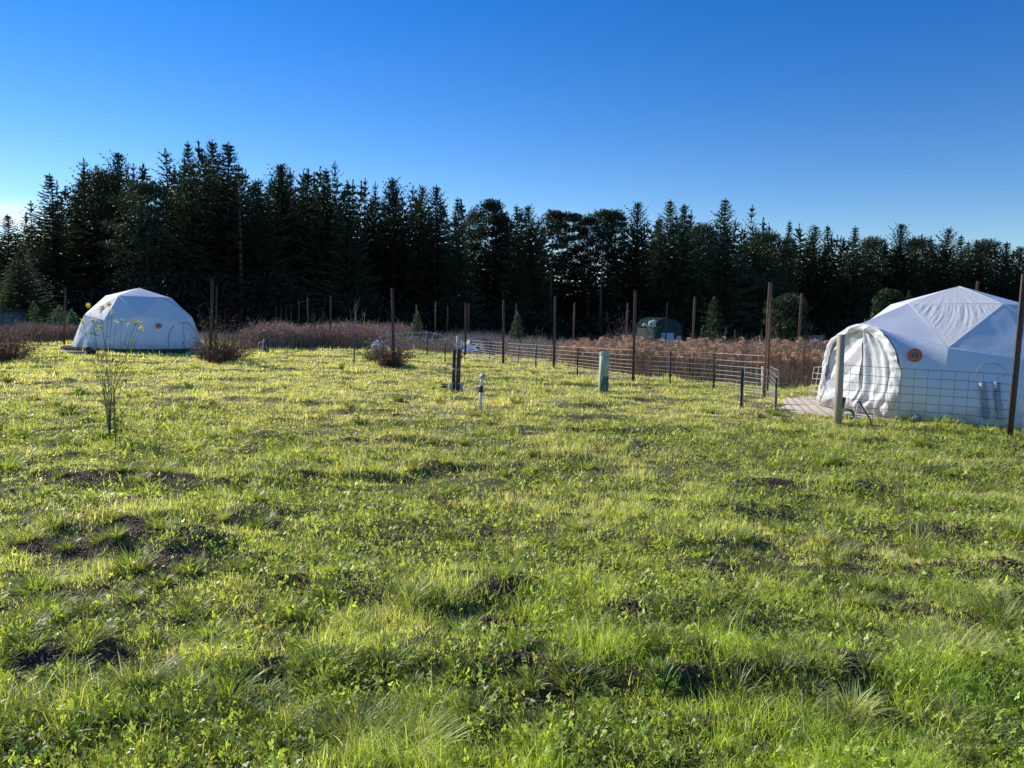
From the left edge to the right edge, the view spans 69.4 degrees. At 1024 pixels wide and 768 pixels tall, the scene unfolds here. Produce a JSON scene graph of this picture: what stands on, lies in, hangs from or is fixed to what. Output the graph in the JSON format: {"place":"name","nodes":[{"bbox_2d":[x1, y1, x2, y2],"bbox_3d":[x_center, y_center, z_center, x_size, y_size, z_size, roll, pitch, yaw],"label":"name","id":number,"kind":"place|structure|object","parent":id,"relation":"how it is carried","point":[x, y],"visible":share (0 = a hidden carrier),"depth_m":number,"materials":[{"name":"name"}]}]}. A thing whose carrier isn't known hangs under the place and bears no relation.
{"place":"outdoors","nodes":[
{"label":"outdoors","id":0,"kind":"place"},
{"bbox_2d":[0,309,29,327],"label":"garden shed","id":1,"kind":"structure","parent":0,"point":[11,319],"depth_m":43.32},
{"bbox_2d":[0,328,1023,767],"bbox_3d":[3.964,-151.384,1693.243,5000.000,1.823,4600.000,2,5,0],"label":"ground","id":2,"kind":"structure","parent":0,"point":[618,678],"depth_m":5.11,"materials":[{"name":"plant"}]},
{"bbox_2d":[0,214,37,283],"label":"spruce tree","id":3,"kind":"object","parent":2,"relation":"on","point":[7,218],"visible":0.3,"depth_m":65.19,"materials":[{"name":"green plant"}]},
{"bbox_2d":[0,313,53,362],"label":"leafy bush","id":4,"kind":"object","parent":2,"relation":"on","point":[6,352],"visible":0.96,"depth_m":20.39,"materials":[{"name":"plant"}]},
{"bbox_2d":[0,272,55,322],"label":"spruce sapling","id":5,"kind":"object","parent":2,"relation":"on","point":[4,298],"visible":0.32,"depth_m":49.55,"materials":[{"name":"green plant"}]},
{"bbox_2d":[0,200,70,313],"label":"spruce tree","id":6,"kind":"object","parent":2,"relation":"on","point":[31,232],"visible":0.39,"depth_m":59.21,"materials":[{"name":"green plant"}]},
{"bbox_2d":[0,251,73,325],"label":"spruce tree","id":7,"kind":"object","parent":2,"relation":"on","point":[23,304],"visible":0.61,"depth_m":49.51,"materials":[{"name":"green plant"}]},
{"bbox_2d":[0,318,79,342],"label":"hedge twigs","id":8,"kind":"object","parent":2,"relation":"on","point":[70,332],"visible":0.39,"depth_m":30.91,"materials":[{"name":"plant"}]},
{"bbox_2d":[0,172,101,324],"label":"spruce tree","id":9,"kind":"object","parent":2,"relation":"on","point":[53,248],"visible":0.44,"depth_m":60.84,"materials":[{"name":"green plant"}]},
{"bbox_2d":[45,305,77,326],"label":"spruce sapling","id":10,"kind":"object","parent":2,"relation":"on","point":[58,309],"visible":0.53,"depth_m":43.82,"materials":[{"name":"green plant"}]},
{"bbox_2d":[14,158,112,306],"bbox_3d":[-37.953,-12.434,65.459,8.360,14.922,11.058,5,6,36],"label":"spruce tree","id":11,"kind":"object","parent":2,"relation":"on","point":[83,196],"visible":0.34,"depth_m":64.77,"materials":[{"name":"green plant"}]},
{"bbox_2d":[64,167,127,279],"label":"conifer tree","id":12,"kind":"object","parent":2,"relation":"on","point":[98,176],"visible":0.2,"depth_m":67.88,"materials":[{"name":"green plant"}]},
{"bbox_2d":[78,301,126,438],"bbox_3d":[-4.787,-0.133,8.643,0.585,1.665,0.544,2,5,0],"label":"mustard plant","id":13,"kind":"object","parent":2,"relation":"on","point":[88,306],"visible":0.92,"depth_m":8.65,"materials":[{"name":"green plant"}]},
{"bbox_2d":[39,151,168,314],"bbox_3d":[-33.661,-12.028,63.516,11.433,15.654,9.770,2,5,9],"label":"spruce tree","id":14,"kind":"object","parent":2,"relation":"on","point":[118,178],"visible":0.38,"depth_m":62.40,"materials":[{"name":"green plant"}]},
{"bbox_2d":[106,319,153,446],"bbox_3d":[-4.318,-0.002,8.294,0.523,1.463,0.454,2,5,0],"label":"mustard plant","id":15,"kind":"object","parent":2,"relation":"on","point":[114,434],"visible":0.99,"depth_m":8.26,"materials":[{"name":"green plant"}]},
{"bbox_2d":[60,345,208,353],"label":"timber platform","id":16,"kind":"structure","parent":2,"relation":"on","point":[162,351],"depth_m":25.81,"materials":[{"name":"brown wood"}]},
{"bbox_2d":[72,288,201,348],"bbox_3d":[-13.876,-2.494,27.573,4.380,2.173,4.388,2,5,0],"label":"dome tent","id":17,"kind":"object","parent":16,"relation":"on","point":[164,319],"visible":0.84,"depth_m":26.18,"materials":[{"name":"fabric"}]},
{"bbox_2d":[96,177,196,297],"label":"conifer tree","id":18,"kind":"object","parent":2,"relation":"on","point":[146,191],"visible":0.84,"depth_m":58.50,"materials":[{"name":"green plant"}]},
{"bbox_2d":[114,148,198,298],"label":"spruce tree","id":19,"kind":"object","parent":2,"relation":"on","point":[165,156],"visible":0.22,"depth_m":64.57,"materials":[{"name":"green plant"}]},
{"bbox_2d":[154,141,226,327],"bbox_3d":[-26.627,-12.166,61.471,6.873,15.833,6.473,2,5,7],"label":"spruce tree","id":20,"kind":"object","parent":2,"relation":"on","point":[186,215],"visible":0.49,"depth_m":60.69,"materials":[{"name":"green plant"}]},
{"bbox_2d":[163,139,248,322],"bbox_3d":[-25.661,-12.579,63.867,8.293,16.494,10.997,3,5,4],"label":"spruce tree","id":21,"kind":"object","parent":2,"relation":"on","point":[213,158],"visible":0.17,"depth_m":62.39,"materials":[{"name":"green plant"}]},
{"bbox_2d":[208,280,213,361],"bbox_3d":[-8.898,-1.775,21.878,0.193,2.608,0.068,2,5,0],"label":"fence post","id":22,"kind":"object","parent":2,"relation":"on","point":[211,306],"visible":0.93,"depth_m":21.83,"materials":[{"name":"wood"}]},
{"bbox_2d":[183,319,242,360],"bbox_3d":[-9.340,-1.488,23.027,1.755,1.551,1.353,0,5,-11],"label":"leafy bush","id":23,"kind":"object","parent":2,"relation":"on","point":[201,355],"visible":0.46,"depth_m":22.95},
{"bbox_2d":[159,164,287,328],"bbox_3d":[-21.732,-10.769,58.876,10.779,13.535,8.910,3,7,16],"label":"spruce tree","id":24,"kind":"object","parent":2,"relation":"on","point":[240,270],"visible":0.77,"depth_m":58.81,"materials":[{"name":"green plant"}]},
{"bbox_2d":[183,299,274,362],"bbox_3d":[-8.308,-1.627,22.240,3.204,2.002,3.399,2,5,0],"label":"leafy bush","id":25,"kind":"object","parent":2,"relation":"on","point":[227,352],"visible":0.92,"depth_m":22.10,"materials":[{"name":"plant"}]},
{"bbox_2d":[157,140,303,329],"bbox_3d":[-24.806,-12.192,61.726,14.938,16.356,13.311,0,5,-18],"label":"spruce tree","id":26,"kind":"object","parent":2,"relation":"on","point":[225,187],"visible":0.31,"depth_m":61.33,"materials":[{"name":"green plant"}]},
{"bbox_2d":[201,178,313,329],"bbox_3d":[-20.625,-10.430,61.121,7.322,12.968,9.621,4,6,24],"label":"spruce tree","id":27,"kind":"object","parent":2,"relation":"on","point":[261,220],"visible":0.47,"depth_m":60.70,"materials":[{"name":"green plant"}]},
{"bbox_2d":[242,163,331,326],"bbox_3d":[-20.356,-11.719,65.281,10.574,15.504,8.784,-3,7,-42],"label":"spruce tree","id":28,"kind":"object","parent":2,"relation":"on","point":[293,246],"visible":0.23,"depth_m":64.64,"materials":[{"name":"green plant"}]},
{"bbox_2d":[261,163,322,320],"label":"spruce tree","id":29,"kind":"object","parent":2,"relation":"on","point":[283,188],"visible":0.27,"depth_m":64.44,"materials":[{"name":"green plant"}]},
{"bbox_2d":[280,172,344,316],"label":"spruce tree","id":30,"kind":"object","parent":2,"relation":"on","point":[306,186],"visible":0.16,"depth_m":66.65,"materials":[{"name":"green plant"}]},
{"bbox_2d":[232,316,416,348],"bbox_3d":[-7.923,-2.531,35.085,5.169,1.590,13.723,2,5,7],"label":"berry cane thicket","id":31,"kind":"object","parent":2,"relation":"on","point":[290,335],"visible":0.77,"depth_m":32.37,"materials":[{"name":"plant"}]},
{"bbox_2d":[283,168,376,325],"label":"spruce tree","id":32,"kind":"object","parent":2,"relation":"on","point":[320,253],"visible":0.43,"depth_m":65.71,"materials":[{"name":"green plant"}]},
{"bbox_2d":[303,160,374,314],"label":"spruce tree","id":33,"kind":"object","parent":2,"relation":"on","point":[335,172],"visible":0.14,"depth_m":68.70,"materials":[{"name":"green plant"}]},
{"bbox_2d":[305,182,390,325],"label":"spruce tree","id":34,"kind":"object","parent":2,"relation":"on","point":[350,274],"visible":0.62,"depth_m":65.04,"materials":[{"name":"green plant"}]},
{"bbox_2d":[351,178,384,299],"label":"spruce tree","id":35,"kind":"object","parent":2,"relation":"on","point":[365,213],"visible":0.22,"depth_m":70.95,"materials":[{"name":"green plant"}]},
{"bbox_2d":[356,181,387,301],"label":"spruce tree","id":36,"kind":"object","parent":2,"relation":"on","point":[375,194],"visible":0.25,"depth_m":71.03,"materials":[{"name":"green plant"}]},
{"bbox_2d":[353,326,427,365],"bbox_3d":[-3.531,-1.186,21.710,2.203,1.283,1.913,0,5,-19],"label":"leafy bush","id":37,"kind":"object","parent":2,"relation":"on","point":[384,356],"visible":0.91,"depth_m":21.52,"materials":[{"name":"plant"}]},
{"bbox_2d":[391,288,394,367],"bbox_3d":[-3.425,-1.560,21.292,0.147,2.392,0.065,2,5,0],"label":"fence post","id":38,"kind":"object","parent":2,"relation":"on","point":[392,319],"visible":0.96,"depth_m":21.26,"materials":[{"name":"wood"}]},
{"bbox_2d":[355,177,463,331],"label":"spruce tree","id":39,"kind":"object","parent":2,"relation":"on","point":[393,238],"visible":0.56,"depth_m":68.17,"materials":[{"name":"green plant"}]},
{"bbox_2d":[371,331,454,349],"bbox_3d":[-3.950,-1.831,31.444,4.081,0.868,1.499,0,5,-14],"label":"collapsed hoop frame","id":40,"kind":"object","parent":2,"relation":"on","point":[426,332],"visible":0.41,"depth_m":31.48,"materials":[{"name":"white plastic"}]},
{"bbox_2d":[409,310,423,343],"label":"spruce sapling","id":41,"kind":"object","parent":2,"relation":"on","point":[417,327],"visible":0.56,"depth_m":33.85,"materials":[{"name":"green plant"}]},
{"bbox_2d":[372,185,469,331],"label":"spruce tree","id":42,"kind":"object","parent":2,"relation":"on","point":[422,203],"visible":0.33,"depth_m":68.68,"materials":[{"name":"green plant"}]},
{"bbox_2d":[392,185,470,334],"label":"spruce tree","id":43,"kind":"object","parent":2,"relation":"on","point":[437,269],"visible":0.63,"depth_m":67.80,"materials":[{"name":"green plant"}]},
{"bbox_2d":[368,333,501,352],"bbox_3d":[-3.183,-1.934,33.402,6.183,0.953,6.665,2,5,0],"label":"tangled brush","id":44,"kind":"object","parent":2,"relation":"on","point":[439,350],"visible":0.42,"depth_m":30.96,"materials":[{"name":"plant"}]},
{"bbox_2d":[0,269,872,346],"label":"forest undergrowth","id":45,"kind":"object","parent":2,"relation":"on","point":[91,301],"visible":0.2,"depth_m":61.04,"materials":[{"name":"plant"}]},
{"bbox_2d":[398,327,511,344],"bbox_3d":[-3.821,-2.625,39.533,7.256,1.149,5.500,3,5,14],"label":"brush","id":46,"kind":"object","parent":2,"relation":"on","point":[444,333],"visible":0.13,"depth_m":39.00,"materials":[{"name":"plant"}]},
{"bbox_2d":[449,349,463,391],"bbox_3d":[-1.161,-0.262,15.566,0.316,0.952,0.166,2,5,0],"label":"plank post","id":47,"kind":"object","parent":2,"relation":"on","point":[456,368],"visible":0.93,"depth_m":15.54,"materials":[{"name":"grey wood"}]},
{"bbox_2d":[441,198,486,337],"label":"spruce tree","id":48,"kind":"object","parent":2,"relation":"on","point":[458,286],"visible":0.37,"depth_m":71.02,"materials":[{"name":"green plant"}]},
{"bbox_2d":[456,207,492,302],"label":"conifer tree","id":49,"kind":"object","parent":2,"relation":"on","point":[472,219],"visible":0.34,"depth_m":76.34,"materials":[{"name":"green plant"}]},
{"bbox_2d":[458,338,500,353],"bbox_3d":[-1.407,-1.629,31.585,2.002,0.696,3.200,2,5,0],"label":"tarp heap","id":50,"kind":"object","parent":2,"relation":"on","point":[479,342],"visible":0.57,"depth_m":30.84,"materials":[{"name":"plastic"}]},
{"bbox_2d":[467,198,514,325],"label":"pine tree","id":51,"kind":"object","parent":2,"relation":"on","point":[492,206],"visible":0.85,"depth_m":74.50,"materials":[{"name":"green plant"}]},
{"bbox_2d":[489,215,518,308],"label":"pine tree","id":52,"kind":"object","parent":2,"relation":"on","point":[509,219],"visible":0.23,"depth_m":76.69,"materials":[{"name":"green plant"}]},
{"bbox_2d":[0,140,1023,339],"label":"distant wood","id":53,"kind":"object","parent":2,"relation":"on","point":[841,246],"visible":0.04,"depth_m":78.36,"materials":[{"name":"plant"}]},
{"bbox_2d":[5,374,1023,740],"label":"soil clods","id":54,"kind":"object","parent":2,"relation":"on","point":[179,558],"visible":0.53,"depth_m":4.37,"materials":[{"name":"soil"}]},
{"bbox_2d":[6,417,1023,750],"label":"fallen leaves","id":55,"kind":"object","parent":2,"relation":"on","point":[642,697],"visible":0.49,"depth_m":4.39,"materials":[{"name":"plant"}]},
{"bbox_2d":[487,203,544,340],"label":"spruce tree","id":56,"kind":"object","parent":2,"relation":"on","point":[517,270],"visible":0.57,"depth_m":72.97,"materials":[{"name":"green plant"}]},
{"bbox_2d":[509,312,523,347],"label":"spruce sapling","id":57,"kind":"object","parent":2,"relation":"on","point":[516,325],"visible":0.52,"depth_m":30.86,"materials":[{"name":"green plant"}]},
{"bbox_2d":[499,204,571,343],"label":"spruce tree","id":58,"kind":"object","parent":2,"relation":"on","point":[530,254],"visible":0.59,"depth_m":73.97,"materials":[{"name":"green plant"}]},
{"bbox_2d":[534,209,575,339],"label":"pine tree","id":59,"kind":"object","parent":2,"relation":"on","point":[553,217],"visible":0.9,"depth_m":78.31,"materials":[{"name":"green plant"}]},
{"bbox_2d":[553,211,593,318],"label":"pine tree","id":60,"kind":"object","parent":2,"relation":"on","point":[575,220],"visible":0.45,"depth_m":81.45,"materials":[{"name":"green plant"}]},
{"bbox_2d":[570,215,605,328],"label":"pine tree","id":61,"kind":"object","parent":2,"relation":"on","point":[585,230],"visible":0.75,"depth_m":79.05,"materials":[{"name":"green plant"}]},
{"bbox_2d":[555,346,631,378],"bbox_3d":[2.228,-0.652,21.026,0.010,0.846,3.911,-1,6,-29],"label":"fence","id":62,"kind":"object","parent":2,"relation":"on","point":[621,354],"visible":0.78,"depth_m":20.96,"materials":[{"name":"metal"}]},
{"bbox_2d":[580,208,626,337],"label":"pine tree","id":63,"kind":"object","parent":2,"relation":"on","point":[606,216],"visible":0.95,"depth_m":77.61,"materials":[{"name":"green plant"}]},
{"bbox_2d":[598,352,609,394],"bbox_3d":[1.947,-0.185,15.677,0.180,0.987,0.190,1,5,-7],"label":"utility pedestal","id":64,"kind":"object","parent":2,"relation":"on","point":[603,384],"visible":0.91,"depth_m":15.60,"materials":[{"name":"green paint"}]},
{"bbox_2d":[602,209,631,323],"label":"pine tree","id":65,"kind":"object","parent":2,"relation":"on","point":[621,235],"visible":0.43,"depth_m":79.82,"materials":[{"name":"green plant"}]},
{"bbox_2d":[438,328,817,363],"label":"pale stalks","id":66,"kind":"object","parent":2,"relation":"on","point":[538,343],"visible":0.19,"depth_m":28.68,"materials":[{"name":"plant"}]},
{"bbox_2d":[581,201,683,340],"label":"spruce tree","id":67,"kind":"object","parent":2,"relation":"on","point":[636,266],"visible":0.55,"depth_m":76.78,"materials":[{"name":"green plant"}]},
{"bbox_2d":[632,291,636,380],"bbox_3d":[3.174,-1.167,19.222,0.102,2.508,0.059,2,5,0],"label":"fence post","id":68,"kind":"object","parent":2,"relation":"on","point":[634,335],"visible":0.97,"depth_m":19.20,"materials":[{"name":"wood"}]},
{"bbox_2d":[636,217,688,341],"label":"spruce tree","id":69,"kind":"object","parent":2,"relation":"on","point":[659,224],"visible":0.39,"depth_m":78.92,"materials":[{"name":"green plant"}]},
{"bbox_2d":[623,199,708,339],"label":"spruce tree","id":70,"kind":"object","parent":2,"relation":"on","point":[671,212],"visible":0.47,"depth_m":78.69,"materials":[{"name":"green plant"}]},
{"bbox_2d":[635,350,712,387],"bbox_3d":[4.007,-0.400,18.533,2.317,0.891,0.011,6,7,43],"label":"fence","id":71,"kind":"object","parent":2,"relation":"on","point":[685,367],"visible":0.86,"depth_m":18.44,"materials":[{"name":"metal"}]},
{"bbox_2d":[660,203,719,340],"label":"spruce tree","id":72,"kind":"object","parent":2,"relation":"on","point":[686,239],"visible":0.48,"depth_m":78.14,"materials":[{"name":"green plant"}]},
{"bbox_2d":[558,321,833,386],"bbox_3d":[6.878,-1.137,22.935,15.303,1.842,8.695,5,6,30],"label":"dried flower thicket","id":73,"kind":"object","parent":2,"relation":"on","point":[788,359],"visible":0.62,"depth_m":20.52,"materials":[{"name":"plant"}]},
{"bbox_2d":[679,222,725,317],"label":"conifer tree","id":74,"kind":"object","parent":2,"relation":"on","point":[700,229],"visible":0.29,"depth_m":79.93,"materials":[{"name":"green plant"}]},
{"bbox_2d":[697,296,729,343],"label":"spruce sapling","id":75,"kind":"object","parent":2,"relation":"on","point":[713,305],"visible":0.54,"depth_m":32.79,"materials":[{"name":"green plant"}]},
{"bbox_2d":[670,198,764,342],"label":"spruce tree","id":76,"kind":"object","parent":2,"relation":"on","point":[726,307],"visible":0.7,"depth_m":76.45,"materials":[{"name":"green plant"}]},
{"bbox_2d":[714,353,763,392],"bbox_3d":[5.133,-0.234,16.812,0.008,0.931,1.963,0,5,-17],"label":"fence","id":77,"kind":"object","parent":2,"relation":"on","point":[739,376],"visible":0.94,"depth_m":16.78,"materials":[{"name":"metal"}]},
{"bbox_2d":[728,204,765,342],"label":"spruce tree","id":78,"kind":"object","parent":2,"relation":"on","point":[754,224],"visible":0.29,"depth_m":80.48,"materials":[{"name":"green plant"}]},
{"bbox_2d":[743,367,778,411],"bbox_3d":[4.459,0.116,13.260,0.590,0.817,0.014,4,6,22],"label":"fence","id":79,"kind":"object","parent":2,"relation":"on","point":[760,388],"visible":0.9,"depth_m":13.25,"materials":[{"name":"metal"}]},
{"bbox_2d":[729,229,802,341],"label":"conifer tree","id":80,"kind":"object","parent":2,"relation":"on","point":[765,238],"visible":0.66,"depth_m":78.26,"materials":[{"name":"green plant"}]},
{"bbox_2d":[763,282,770,397],"bbox_3d":[5.434,-0.880,15.772,0.077,2.562,0.053,2,5,0],"label":"fence post","id":81,"kind":"object","parent":2,"relation":"on","point":[767,335],"visible":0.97,"depth_m":15.75,"materials":[{"name":"wood"}]},
{"bbox_2d":[767,284,772,390],"bbox_3d":[5.912,-0.968,16.980,0.085,2.659,0.041,2,5,0],"label":"fence post","id":82,"kind":"object","parent":2,"relation":"on","point":[769,336],"visible":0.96,"depth_m":16.96,"materials":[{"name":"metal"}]},
{"bbox_2d":[760,220,805,330],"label":"spruce tree","id":83,"kind":"object","parent":2,"relation":"on","point":[791,284],"visible":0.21,"depth_m":79.18,"materials":[{"name":"green plant"}]},
{"bbox_2d":[761,293,814,343],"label":"young conifer","id":84,"kind":"object","parent":2,"relation":"on","point":[785,315],"visible":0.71,"depth_m":33.42,"materials":[{"name":"green plant"}]},
{"bbox_2d":[781,397,820,405],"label":"paving slab","id":85,"kind":"structure","parent":2,"relation":"on","point":[804,400],"depth_m":14.91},
{"bbox_2d":[780,225,835,336],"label":"spruce tree","id":86,"kind":"object","parent":2,"relation":"on","point":[811,283],"visible":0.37,"depth_m":80.92,"materials":[{"name":"green plant"}]},
{"bbox_2d":[804,225,852,340],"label":"spruce tree","id":87,"kind":"object","parent":2,"relation":"on","point":[829,275],"visible":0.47,"depth_m":80.90,"materials":[{"name":"green plant"}]},
{"bbox_2d":[781,405,896,420],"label":"paving slab","id":88,"kind":"structure","parent":2,"relation":"on","point":[821,410],"depth_m":13.33,"materials":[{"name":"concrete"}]},
{"bbox_2d":[834,335,844,424],"bbox_3d":[5.174,-0.042,11.681,0.121,1.473,0.104,-1,6,-29],"label":"wooden post","id":89,"kind":"object","parent":2,"relation":"on","point":[839,378],"visible":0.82,"depth_m":11.65,"materials":[{"name":"brown wood"}]},
{"bbox_2d":[813,225,880,348],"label":"spruce tree","id":90,"kind":"object","parent":2,"relation":"on","point":[850,300],"visible":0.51,"depth_m":80.66,"materials":[{"name":"green plant"}]},
{"bbox_2d":[840,235,898,319],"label":"conifer tree","id":91,"kind":"object","parent":2,"relation":"on","point":[873,242],"visible":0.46,"depth_m":81.74,"materials":[{"name":"green plant"}]},
{"bbox_2d":[864,288,905,321],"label":"young conifer","id":92,"kind":"object","parent":2,"relation":"on","point":[883,299],"visible":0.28,"depth_m":29.53,"materials":[{"name":"green plant"}]},
{"bbox_2d":[846,223,932,321],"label":"spruce tree","id":93,"kind":"object","parent":2,"relation":"on","point":[898,269],"visible":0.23,"depth_m":80.82,"materials":[{"name":"green plant"}]},
{"bbox_2d":[883,455,914,511],"bbox_3d":[3.336,0.849,6.362,0.230,0.520,0.415,3,5,16],"label":"dry weed","id":94,"kind":"object","parent":2,"relation":"on","point":[899,495],"visible":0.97,"depth_m":6.40,"materials":[{"name":"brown plant"}]},
{"bbox_2d":[882,235,942,296],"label":"conifer tree","id":95,"kind":"object","parent":2,"relation":"on","point":[919,243],"visible":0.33,"depth_m":82.21,"materials":[{"name":"green plant"}]},
{"bbox_2d":[816,286,1023,428],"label":"dome tent","id":96,"kind":"object","parent":2,"relation":"on","point":[964,331],"visible":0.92,"depth_m":12.32,"materials":[{"name":"fabric"}]},
{"bbox_2d":[842,365,1011,432],"bbox_3d":[6.216,0.244,11.277,2.323,0.969,0.010,4,6,25],"label":"fence","id":97,"kind":"object","parent":2,"relation":"on","point":[924,420],"visible":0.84,"depth_m":11.24,"materials":[{"name":"metal"}]},
{"bbox_2d":[911,226,980,296],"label":"spruce tree","id":98,"kind":"object","parent":2,"relation":"on","point":[945,261],"visible":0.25,"depth_m":80.60,"materials":[{"name":"green plant"}]},
{"bbox_2d":[940,234,975,288],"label":"spruce tree","id":99,"kind":"object","parent":2,"relation":"on","point":[961,248],"visible":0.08,"depth_m":82.56,"materials":[{"name":"green plant"}]},
{"bbox_2d":[957,238,1014,297],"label":"conifer tree","id":100,"kind":"object","parent":2,"relation":"on","point":[984,247],"visible":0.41,"depth_m":81.82,"materials":[{"name":"green plant"}]},
{"bbox_2d":[983,241,1020,300],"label":"spruce tree","id":101,"kind":"object","parent":2,"relation":"on","point":[1003,287],"visible":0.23,"depth_m":81.07,"materials":[{"name":"green plant"}]},
{"bbox_2d":[985,246,1023,301],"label":"spruce tree","id":102,"kind":"object","parent":2,"relation":"on","point":[1020,258],"visible":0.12,"depth_m":82.24,"materials":[{"name":"green plant"}]},
{"bbox_2d":[1007,274,1023,435],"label":"fence post","id":103,"kind":"object","parent":2,"relation":"on","point":[1015,373],"visible":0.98,"depth_m":10.67,"materials":[{"name":"wood"}]},
{"bbox_2d":[0,0,1023,287],"label":"sky","id":104,"kind":"structure","parent":0,"point":[873,116],"materials":[{"name":"blue"}]},
{"bbox_2d":[636,317,683,343],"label":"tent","id":105,"kind":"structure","parent":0,"point":[675,326],"depth_m":59.82,"materials":[{"name":"fabric"}]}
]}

